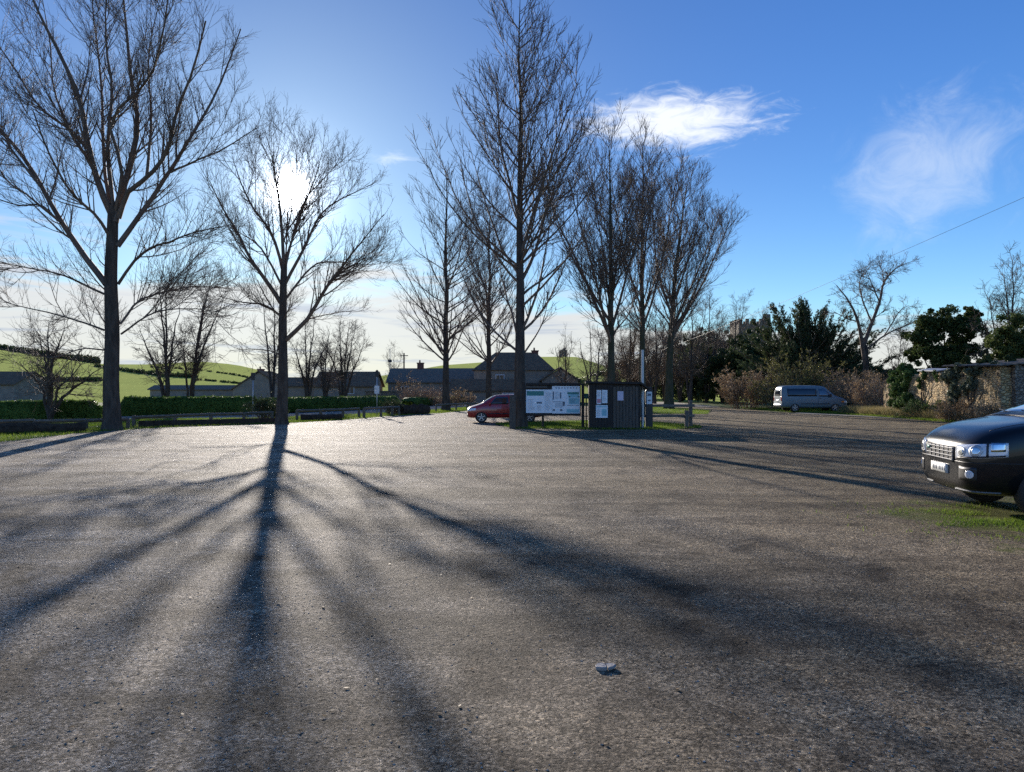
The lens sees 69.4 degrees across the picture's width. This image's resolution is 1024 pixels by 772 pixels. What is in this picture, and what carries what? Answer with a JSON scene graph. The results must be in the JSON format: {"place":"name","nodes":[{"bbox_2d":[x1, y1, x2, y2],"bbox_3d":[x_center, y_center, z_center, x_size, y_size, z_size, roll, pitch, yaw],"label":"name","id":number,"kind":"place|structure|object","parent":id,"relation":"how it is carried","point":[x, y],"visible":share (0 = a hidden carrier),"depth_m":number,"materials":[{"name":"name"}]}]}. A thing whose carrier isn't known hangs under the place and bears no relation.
{"place":"outdoors","nodes":[
{"label":"outdoors","id":0,"kind":"place"},
{"bbox_2d":[0,404,475,419],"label":"road","id":1,"kind":"structure","parent":0,"point":[372,411],"depth_m":50.69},
{"bbox_2d":[0,350,749,402],"bbox_3d":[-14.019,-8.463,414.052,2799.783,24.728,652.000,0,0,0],"label":"hill","id":2,"kind":"structure","parent":0,"point":[131,383],"depth_m":226.46,"materials":[{"name":"green plant"}]},
{"bbox_2d":[0,344,100,363],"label":"woodland","id":3,"kind":"object","parent":2,"relation":"on","point":[3,346],"visible":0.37,"depth_m":398.76,"materials":[{"name":"green plant"}]},
{"bbox_2d":[55,376,102,381],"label":"field hedge","id":4,"kind":"object","parent":2,"relation":"on","point":[90,379],"visible":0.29,"depth_m":185.12,"materials":[{"name":"green plant"}]},
{"bbox_2d":[94,364,197,377],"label":"field hedge","id":5,"kind":"object","parent":2,"relation":"on","point":[124,369],"visible":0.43,"depth_m":230.66,"materials":[{"name":"green plant"}]},
{"bbox_2d":[0,402,941,440],"bbox_3d":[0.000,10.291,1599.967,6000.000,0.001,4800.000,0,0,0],"label":"ground","id":6,"kind":"structure","parent":0,"point":[718,404],"depth_m":68.83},
{"bbox_2d":[0,371,53,400],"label":"barn","id":7,"kind":"structure","parent":6,"relation":"on","point":[9,380],"depth_m":89.58,"materials":[{"name":"stone"}]},
{"bbox_2d":[0,422,85,433],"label":"log","id":8,"kind":"object","parent":6,"relation":"on","point":[33,427],"visible":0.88,"depth_m":27.72,"materials":[{"name":"wood"}]},
{"bbox_2d":[0,399,102,418],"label":"hedge","id":9,"kind":"object","parent":6,"relation":"on","point":[67,408],"visible":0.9,"depth_m":40.97,"materials":[{"name":"green plant"}]},
{"bbox_2d":[0,304,119,418],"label":"bare tree","id":10,"kind":"object","parent":6,"relation":"on","point":[48,365],"visible":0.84,"depth_m":39.83,"materials":[{"name":"brown plant"}]},
{"bbox_2d":[0,418,129,428],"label":"rail fence","id":11,"kind":"object","parent":6,"relation":"on","point":[127,420],"visible":0.67,"depth_m":28.91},
{"bbox_2d":[0,0,274,430],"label":"bare tree","id":12,"kind":"object","parent":6,"relation":"on","point":[111,414],"visible":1,"depth_m":29.28,"materials":[{"name":"brown plant"}]},
{"bbox_2d":[124,263,198,396],"bbox_3d":[-23.969,-3.147,49.934,5.697,10.318,4.177,0,0,20],"label":"bare tree","id":13,"kind":"object","parent":6,"relation":"on","point":[165,368],"visible":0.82,"depth_m":49.57,"materials":[{"name":"brown plant"}]},
{"bbox_2d":[120,395,256,415],"bbox_3d":[-20.653,1.269,47.768,8.785,1.434,1.918,0,0,-25],"label":"hedge","id":14,"kind":"object","parent":6,"relation":"on","point":[144,405],"visible":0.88,"depth_m":46.86,"materials":[{"name":"green plant"}]},
{"bbox_2d":[147,385,235,395],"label":"outbuilding","id":15,"kind":"structure","parent":6,"relation":"on","point":[202,390],"depth_m":118.00,"materials":[{"name":"stone"}]},
{"bbox_2d":[168,255,233,397],"bbox_3d":[-21.632,-3.830,52.236,4.629,11.712,5.177,0,0,-44],"label":"bare tree","id":16,"kind":"object","parent":6,"relation":"on","point":[195,365],"visible":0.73,"depth_m":51.64,"materials":[{"name":"brown plant"}]},
{"bbox_2d":[132,411,273,426],"bbox_3d":[-14.359,1.635,35.058,0.306,0.718,7.296,0,0,36],"label":"rail fence","id":17,"kind":"object","parent":6,"relation":"on","point":[175,416],"visible":0.68,"depth_m":34.59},
{"bbox_2d":[138,418,274,426],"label":"timber beam","id":18,"kind":"structure","parent":6,"relation":"on","point":[199,421],"depth_m":33.52,"materials":[{"name":"wood"}]},
{"bbox_2d":[230,366,277,398],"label":"house","id":19,"kind":"structure","parent":6,"relation":"on","point":[258,387],"depth_m":112.00,"materials":[{"name":"paint"}]},
{"bbox_2d":[241,391,289,417],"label":"shrub","id":20,"kind":"object","parent":6,"relation":"on","point":[260,405],"visible":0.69,"depth_m":39.79,"materials":[{"name":"green plant"}]},
{"bbox_2d":[248,281,295,397],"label":"bare tree","id":21,"kind":"object","parent":6,"relation":"on","point":[273,360],"visible":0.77,"depth_m":74.82,"materials":[{"name":"brown plant"}]},
{"bbox_2d":[288,377,315,396],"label":"outbuilding","id":22,"kind":"structure","parent":6,"relation":"on","point":[295,389],"depth_m":104.00,"materials":[{"name":"stone"}]},
{"bbox_2d":[288,311,338,396],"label":"bare tree","id":23,"kind":"object","parent":6,"relation":"on","point":[307,375],"visible":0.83,"depth_m":79.78,"materials":[{"name":"brown plant"}]},
{"bbox_2d":[300,414,342,420],"bbox_3d":[-10.154,1.675,39.279,2.307,0.393,0.426,0,0,-39],"label":"log","id":24,"kind":"object","parent":6,"relation":"on","point":[319,416],"visible":0.75,"depth_m":39.12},
{"bbox_2d":[310,325,343,396],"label":"bare tree","id":25,"kind":"object","parent":6,"relation":"on","point":[324,375],"visible":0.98,"depth_m":61.65,"materials":[{"name":"brown plant"}]},
{"bbox_2d":[295,407,359,418],"bbox_3d":[-10.251,1.645,41.760,0.312,0.769,5.198,0,0,29],"label":"rail fence","id":26,"kind":"object","parent":6,"relation":"on","point":[343,410],"visible":0.69,"depth_m":41.17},
{"bbox_2d":[262,395,399,412],"bbox_3d":[-13.823,1.393,60.579,2.652,1.317,19.907,0,0,20],"label":"hedge","id":27,"kind":"object","parent":6,"relation":"on","point":[295,403],"visible":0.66,"depth_m":57.60,"materials":[{"name":"green plant"}]},
{"bbox_2d":[314,313,372,396],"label":"bare tree","id":28,"kind":"object","parent":6,"relation":"on","point":[342,359],"visible":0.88,"depth_m":84.07,"materials":[{"name":"brown plant"}]},
{"bbox_2d":[313,372,384,396],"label":"house","id":29,"kind":"structure","parent":6,"relation":"on","point":[361,383],"depth_m":98.38,"materials":[{"name":"stone"}]},
{"bbox_2d":[0,406,708,441],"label":"grass","id":30,"kind":"structure","parent":6,"relation":"on","point":[535,424],"depth_m":33.69,"materials":[{"name":"plant"}]},
{"bbox_2d":[363,406,399,417],"bbox_3d":[-7.807,1.633,44.684,0.218,0.824,4.938,0,0,16],"label":"rail fence","id":31,"kind":"object","parent":6,"relation":"on","point":[382,407],"visible":0.75,"depth_m":44.33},
{"bbox_2d":[382,340,402,384],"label":"bare tree","id":32,"kind":"object","parent":6,"relation":"on","point":[389,363],"visible":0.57,"depth_m":120.27,"materials":[{"name":"brown plant"}]},
{"bbox_2d":[379,398,407,414],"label":"shrub","id":33,"kind":"object","parent":6,"relation":"on","point":[389,403],"visible":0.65,"depth_m":47.37,"materials":[{"name":"green plant"}]},
{"bbox_2d":[365,391,431,401],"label":"garden wall","id":34,"kind":"structure","parent":6,"relation":"on","point":[386,393],"depth_m":86.17,"materials":[{"name":"grey stone"}]},
{"bbox_2d":[386,370,424,390],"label":"shrub","id":35,"kind":"object","parent":6,"relation":"on","point":[400,385],"visible":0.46,"depth_m":95.77,"materials":[{"name":"brown plant"}]},
{"bbox_2d":[396,403,430,413],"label":"hedge","id":36,"kind":"object","parent":6,"relation":"on","point":[417,409],"visible":0.81,"depth_m":48.64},
{"bbox_2d":[396,383,452,404],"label":"shrub","id":37,"kind":"object","parent":6,"relation":"on","point":[435,397],"visible":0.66,"depth_m":77.80,"materials":[{"name":"brown plant"}]},
{"bbox_2d":[386,360,473,395],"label":"house","id":38,"kind":"structure","parent":6,"relation":"on","point":[426,377],"depth_m":105.35,"materials":[{"name":"stone"}]},
{"bbox_2d":[401,396,465,404],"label":"hedge","id":39,"kind":"object","parent":6,"relation":"on","point":[415,400],"visible":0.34,"depth_m":76.12,"materials":[{"name":"green plant"}]},
{"bbox_2d":[387,137,513,410],"bbox_3d":[-4.550,-8.726,58.168,10.886,21.587,10.057,0,0,0],"label":"bare tree","id":40,"kind":"object","parent":6,"relation":"on","point":[446,348],"visible":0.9,"depth_m":57.83,"materials":[{"name":"brown plant"}]},
{"bbox_2d":[440,387,476,405],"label":"shrub","id":41,"kind":"object","parent":6,"relation":"on","point":[471,399],"visible":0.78,"depth_m":73.84,"materials":[{"name":"brown plant"}]},
{"bbox_2d":[449,379,513,402],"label":"outbuilding","id":42,"kind":"structure","parent":6,"relation":"on","point":[477,387],"depth_m":89.24,"materials":[{"name":"stone"}]},
{"bbox_2d":[472,348,554,382],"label":"house","id":43,"kind":"structure","parent":6,"relation":"on","point":[537,367],"depth_m":96.40,"materials":[{"name":"stone"}]},
{"bbox_2d":[539,367,580,382],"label":"house","id":44,"kind":"structure","parent":6,"relation":"on","point":[547,378],"depth_m":94.01,"materials":[{"name":"stone"}]},
{"bbox_2d":[547,325,581,382],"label":"bare tree","id":45,"kind":"object","parent":6,"relation":"on","point":[565,380],"visible":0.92,"depth_m":70.18,"materials":[{"name":"brown plant"}]},
{"bbox_2d":[595,328,627,381],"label":"bare tree","id":46,"kind":"object","parent":6,"relation":"on","point":[616,375],"visible":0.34,"depth_m":87.67,"materials":[{"name":"brown plant"}]},
{"bbox_2d":[615,317,652,382],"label":"bare tree","id":47,"kind":"object","parent":6,"relation":"on","point":[637,377],"visible":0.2,"depth_m":91.22,"materials":[{"name":"brown plant"}]},
{"bbox_2d":[632,312,667,386],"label":"bare tree","id":48,"kind":"object","parent":6,"relation":"on","point":[654,350],"visible":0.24,"depth_m":95.69,"materials":[{"name":"brown plant"}]},
{"bbox_2d":[633,295,684,403],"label":"bare tree","id":49,"kind":"object","parent":6,"relation":"on","point":[656,367],"visible":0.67,"depth_m":84.48,"materials":[{"name":"brown plant"}]},
{"bbox_2d":[647,311,684,401],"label":"bare tree","id":50,"kind":"object","parent":6,"relation":"on","point":[663,384],"visible":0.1,"depth_m":99.81,"materials":[{"name":"brown plant"}]},
{"bbox_2d":[647,331,703,399],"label":"evergreen tree","id":51,"kind":"object","parent":6,"relation":"on","point":[659,393],"visible":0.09,"depth_m":111.27,"materials":[{"name":"green plant"}]},
{"bbox_2d":[657,316,703,402],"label":"bare tree","id":52,"kind":"object","parent":6,"relation":"on","point":[680,389],"visible":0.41,"depth_m":95.52,"materials":[{"name":"brown plant"}]},
{"bbox_2d":[662,291,716,403],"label":"bare tree","id":53,"kind":"object","parent":6,"relation":"on","point":[690,369],"visible":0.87,"depth_m":79.60,"materials":[{"name":"brown plant"}]},
{"bbox_2d":[633,143,751,408],"bbox_3d":[15.216,-9.115,61.748,9.781,22.422,6.972,0,0,0],"label":"bare tree","id":54,"kind":"object","parent":6,"relation":"on","point":[674,323],"visible":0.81,"depth_m":61.66,"materials":[{"name":"brown plant"}]},
{"bbox_2d":[673,344,720,401],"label":"evergreen tree","id":55,"kind":"object","parent":6,"relation":"on","point":[684,393],"visible":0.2,"depth_m":98.39,"materials":[{"name":"green plant"}]},
{"bbox_2d":[686,287,732,402],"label":"bare tree","id":56,"kind":"object","parent":6,"relation":"on","point":[715,349],"visible":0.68,"depth_m":92.38,"materials":[{"name":"brown plant"}]},
{"bbox_2d":[694,309,734,400],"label":"bare tree","id":57,"kind":"object","parent":6,"relation":"on","point":[716,310],"visible":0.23,"depth_m":103.86,"materials":[{"name":"brown plant"}]},
{"bbox_2d":[684,327,750,377],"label":"evergreen tree","id":58,"kind":"object","parent":6,"relation":"on","point":[711,339],"visible":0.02,"depth_m":117.00,"materials":[{"name":"green plant"}]},
{"bbox_2d":[695,345,750,402],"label":"evergreen tree","id":59,"kind":"object","parent":6,"relation":"on","point":[719,359],"visible":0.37,"depth_m":91.17,"materials":[{"name":"green plant"}]},
{"bbox_2d":[711,291,764,379],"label":"bare tree","id":60,"kind":"object","parent":6,"relation":"on","point":[739,321],"visible":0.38,"depth_m":98.88,"materials":[{"name":"brown plant"}]},
{"bbox_2d":[711,363,778,408],"bbox_3d":[20.506,-0.061,64.164,6.131,4.050,6.001,0,0,0],"label":"shrub","id":61,"kind":"object","parent":6,"relation":"on","point":[733,394],"visible":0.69,"depth_m":63.61,"materials":[{"name":"brown plant"}]},
{"bbox_2d":[717,327,780,388],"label":"evergreen tree","id":62,"kind":"object","parent":6,"relation":"on","point":[751,349],"visible":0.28,"depth_m":87.60,"materials":[{"name":"green plant"}]},
{"bbox_2d":[730,314,770,380],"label":"church tower","id":63,"kind":"structure","parent":6,"relation":"on","point":[759,323],"depth_m":150.07,"materials":[{"name":"grey stone"}]},
{"bbox_2d":[747,371,809,408],"bbox_3d":[21.644,0.355,60.200,4.495,3.174,4.938,0,0,40],"label":"shrub","id":64,"kind":"object","parent":6,"relation":"on","point":[764,398],"visible":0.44,"depth_m":59.79,"materials":[{"name":"brown plant"}]},
{"bbox_2d":[746,348,854,408],"bbox_3d":[23.940,-0.642,61.976,8.351,5.192,7.980,0,0,0],"label":"shrub","id":65,"kind":"object","parent":6,"relation":"on","point":[812,381],"visible":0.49,"depth_m":61.34,"materials":[{"name":"brown plant"}]},
{"bbox_2d":[732,295,901,394],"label":"cypress tree","id":66,"kind":"object","parent":6,"relation":"on","point":[819,337],"visible":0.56,"depth_m":73.08,"materials":[{"name":"dark green conifer foliage"},{"name":"bark"}]},
{"bbox_2d":[740,407,955,421],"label":"grass","id":67,"kind":"structure","parent":6,"relation":"on","point":[813,410],"depth_m":49.72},
{"bbox_2d":[822,366,881,408],"bbox_3d":[26.455,0.181,56.911,4.946,3.489,5.364,0,0,28],"label":"shrub","id":68,"kind":"object","parent":6,"relation":"on","point":[837,392],"visible":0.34,"depth_m":56.68,"materials":[{"name":"brown plant"}]},
{"bbox_2d":[838,368,888,406],"bbox_3d":[25.801,0.414,51.872,5.470,3.287,4.874,0,0,0],"label":"shrub","id":69,"kind":"object","parent":6,"relation":"on","point":[877,396],"visible":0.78,"depth_m":51.93,"materials":[{"name":"brown plant"}]},
{"bbox_2d":[817,250,933,402],"bbox_3d":[30.621,-4.766,62.085,9.376,13.798,5.051,0,0,0],"label":"bare tree","id":70,"kind":"object","parent":6,"relation":"on","point":[864,349],"visible":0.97,"depth_m":62.00,"materials":[{"name":"brown plant"}]},
{"bbox_2d":[883,383,894,408],"bbox_3d":[24.116,0.783,46.592,0.628,2.338,2.108,0,0,5],"label":"stone stub","id":71,"kind":"object","parent":6,"relation":"on","point":[886,397],"visible":0.14,"depth_m":47.21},
{"bbox_2d":[881,319,920,383],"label":"bare tree","id":72,"kind":"object","parent":6,"relation":"on","point":[899,355],"visible":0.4,"depth_m":58.04,"materials":[{"name":"brown plant"}]},
{"bbox_2d":[886,362,917,411],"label":"ivy bush","id":73,"kind":"object","parent":6,"relation":"on","point":[900,378],"visible":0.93,"depth_m":44.07,"materials":[{"name":"green plant"}]},
{"bbox_2d":[890,399,930,417],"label":"shrub","id":74,"kind":"object","parent":6,"relation":"on","point":[913,407],"visible":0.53,"depth_m":41.35,"materials":[{"name":"green plant"}]},
{"bbox_2d":[835,405,986,420],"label":"dry grass","id":75,"kind":"structure","parent":6,"relation":"on","point":[869,409],"depth_m":44.78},
{"bbox_2d":[907,371,956,410],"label":"stone wall","id":76,"kind":"structure","parent":6,"relation":"on","point":[934,391],"depth_m":40.89,"materials":[{"name":"stone"}]},
{"bbox_2d":[908,370,942,412],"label":"ivy","id":77,"kind":"object","parent":76,"relation":"attached to","point":[919,386],"visible":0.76,"depth_m":41.40,"materials":[{"name":"green plant"}]},
{"bbox_2d":[899,304,992,379],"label":"evergreen tree","id":78,"kind":"object","parent":6,"relation":"on","point":[927,331],"visible":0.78,"depth_m":55.32,"materials":[{"name":"green plant"}]},
{"bbox_2d":[926,397,975,421],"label":"shrub","id":79,"kind":"object","parent":6,"relation":"on","point":[951,415],"visible":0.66,"depth_m":37.23,"materials":[{"name":"brown plant"}]},
{"bbox_2d":[941,358,1023,413],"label":"stone shed","id":80,"kind":"structure","parent":6,"relation":"on","point":[1005,383],"depth_m":35.24,"materials":[{"name":"stone"}]},
{"bbox_2d":[940,362,965,410],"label":"ivy","id":81,"kind":"object","parent":80,"relation":"attached to","point":[951,377],"visible":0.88,"depth_m":38.49,"materials":[{"name":"green plant"}]},
{"bbox_2d":[959,360,998,413],"bbox_3d":[23.131,0.292,36.631,0.822,3.052,2.588,0,0,0],"label":"ivy","id":82,"kind":"object","parent":80,"relation":"attached to","point":[968,384],"visible":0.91,"depth_m":36.99,"materials":[{"name":"green plant"}]},
{"bbox_2d":[960,353,1016,366],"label":"ivy","id":83,"kind":"object","parent":80,"relation":"attached to","point":[987,358],"visible":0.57,"depth_m":37.76,"materials":[{"name":"green plant"}]},
{"bbox_2d":[957,398,1009,420],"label":"shrub","id":84,"kind":"object","parent":6,"relation":"on","point":[981,410],"visible":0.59,"depth_m":34.39,"materials":[{"name":"brown plant"}]},
{"bbox_2d":[966,241,1023,360],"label":"bare tree","id":85,"kind":"object","parent":6,"relation":"on","point":[1006,311],"visible":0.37,"depth_m":49.52,"materials":[{"name":"brown plant"}]},
{"bbox_2d":[982,310,1023,364],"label":"evergreen tree","id":86,"kind":"object","parent":6,"relation":"on","point":[1010,337],"visible":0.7,"depth_m":45.75,"materials":[{"name":"green plant"}]},
{"bbox_2d":[0,406,1023,771],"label":"car park ground","id":87,"kind":"structure","parent":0,"point":[532,708],"depth_m":5.62,"materials":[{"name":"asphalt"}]},
{"bbox_2d":[184,90,419,424],"bbox_3d":[-9.513,-5.783,34.916,11.174,15.494,8.116,0,0,0],"label":"bare tree","id":88,"kind":"object","parent":87,"relation":"on","point":[284,338],"visible":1,"depth_m":34.20,"materials":[{"name":"brown plant"}]},
{"bbox_2d":[439,171,548,399],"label":"bare tree","id":89,"kind":"object","parent":87,"relation":"on","point":[487,358],"visible":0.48,"depth_m":65.66,"materials":[{"name":"brown plant"}]},
{"bbox_2d":[467,393,540,422],"bbox_3d":[-0.376,1.075,36.824,3.734,1.450,1.919,0,0,-4],"label":"parked car","id":90,"kind":"object","parent":87,"relation":"on","point":[495,406],"visible":0.61,"depth_m":36.04,"materials":[{"name":"red paint"}]},
{"bbox_2d":[509,395,515,428],"bbox_3d":[0.021,1.146,30.587,0.260,1.540,0.075,0,0,0],"label":"upright board","id":91,"kind":"object","parent":87,"relation":"on","point":[512,411],"visible":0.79,"depth_m":30.57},
{"bbox_2d":[570,321,607,387],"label":"bare tree","id":92,"kind":"object","parent":87,"relation":"on","point":[594,370],"visible":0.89,"depth_m":60.35,"materials":[{"name":"brown plant"}]},
{"bbox_2d":[526,96,675,381],"bbox_3d":[4.978,-7.187,41.650,9.376,18.339,7.007,0,0,-26],"label":"bare tree","id":93,"kind":"object","parent":87,"relation":"on","point":[609,254],"visible":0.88,"depth_m":41.81,"materials":[{"name":"brown plant"}]},
{"bbox_2d":[595,663,615,670],"bbox_3d":[0.538,1.611,4.245,0.122,0.024,0.070,-4,4,-11],"label":"stone","id":94,"kind":"object","parent":87,"relation":"on","point":[604,667],"visible":1,"depth_m":4.23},
{"bbox_2d":[602,295,654,381],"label":"bare tree","id":95,"kind":"object","parent":87,"relation":"on","point":[627,368],"visible":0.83,"depth_m":74.09,"materials":[{"name":"brown plant"}]},
{"bbox_2d":[596,113,701,414],"bbox_3d":[8.845,-8.088,48.206,6.806,20.214,6.099,0,0,0],"label":"bare tree","id":96,"kind":"object","parent":87,"relation":"on","point":[651,290],"visible":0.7,"depth_m":47.68,"materials":[{"name":"brown plant"}]},
{"bbox_2d":[774,385,846,411],"bbox_3d":[21.906,0.924,54.296,4.857,1.941,2.200,0,0,0],"label":"parked van","id":97,"kind":"object","parent":87,"relation":"on","point":[793,398],"visible":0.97,"depth_m":53.44,"materials":[{"name":"silver paint"}]},
{"bbox_2d":[803,493,1023,547],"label":"grass","id":98,"kind":"structure","parent":87,"relation":"on","point":[1019,523],"depth_m":8.99,"materials":[{"name":"plant"}]},
{"bbox_2d":[921,404,1023,512],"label":"parked car","id":99,"kind":"object","parent":87,"relation":"on","point":[980,459],"visible":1,"depth_m":9.21,"materials":[{"name":"black paint"}]},
{"bbox_2d":[0,0,1023,376],"label":"sky","id":100,"kind":"structure","parent":0,"point":[848,130],"materials":[{"name":"blue"}]},
{"bbox_2d":[3,456,1022,771],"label":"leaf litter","id":101,"kind":"object","parent":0,"point":[471,668],"visible":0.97,"depth_m":4.06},
{"bbox_2d":[495,421,694,428],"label":"grass island","id":102,"kind":"structure","parent":0,"point":[578,428],"depth_m":30.48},
{"bbox_2d":[405,0,616,427],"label":"bare tree","id":103,"kind":"object","parent":102,"relation":"on","point":[522,250],"visible":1,"depth_m":30.84,"materials":[{"name":"brown plant"}]},
{"bbox_2d":[523,382,583,427],"bbox_3d":[1.740,0.950,31.040,2.585,2.236,0.145,0,0,-2],"label":"notice board","id":104,"kind":"object","parent":102,"relation":"on","point":[554,399],"visible":0.96,"depth_m":31.04,"materials":[{"name":"white paper"}]},
{"bbox_2d":[585,381,649,428],"bbox_3d":[4.386,0.788,31.051,2.580,1.960,1.760,0,0,4],"label":"timber kiosk","id":105,"kind":"object","parent":102,"relation":"on","point":[613,404],"visible":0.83,"depth_m":30.30,"materials":[{"name":"black wood"}]},
{"bbox_2d":[613,386,638,428],"bbox_3d":[4.660,0.872,30.249,1.028,1.757,0.088,0,0,4],"label":"door","id":106,"kind":"structure","parent":105,"relation":"in","point":[628,392],"depth_m":30.25,"materials":[{"name":"black wood"}]},
{"bbox_2d":[641,350,643,427],"bbox_3d":[5.457,0.177,30.899,0.123,3.380,0.123,0,0,0],"label":"pole","id":107,"kind":"object","parent":102,"relation":"on","point":[642,389],"visible":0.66,"depth_m":30.85,"materials":[{"name":"metal"}]},
{"bbox_2d":[645,387,652,426],"bbox_3d":[5.783,0.904,31.185,0.320,1.730,0.281,0,0,6],"label":"ticket machine","id":108,"kind":"object","parent":102,"relation":"on","point":[649,408],"visible":0.81,"depth_m":31.07,"materials":[{"name":"grey metal"}]},
{"bbox_2d":[640,400,694,427],"bbox_3d":[6.483,1.289,31.269,2.642,1.360,0.418,0,0,-9],"label":"rail fence","id":109,"kind":"object","parent":102,"relation":"on","point":[687,415],"visible":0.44,"depth_m":31.33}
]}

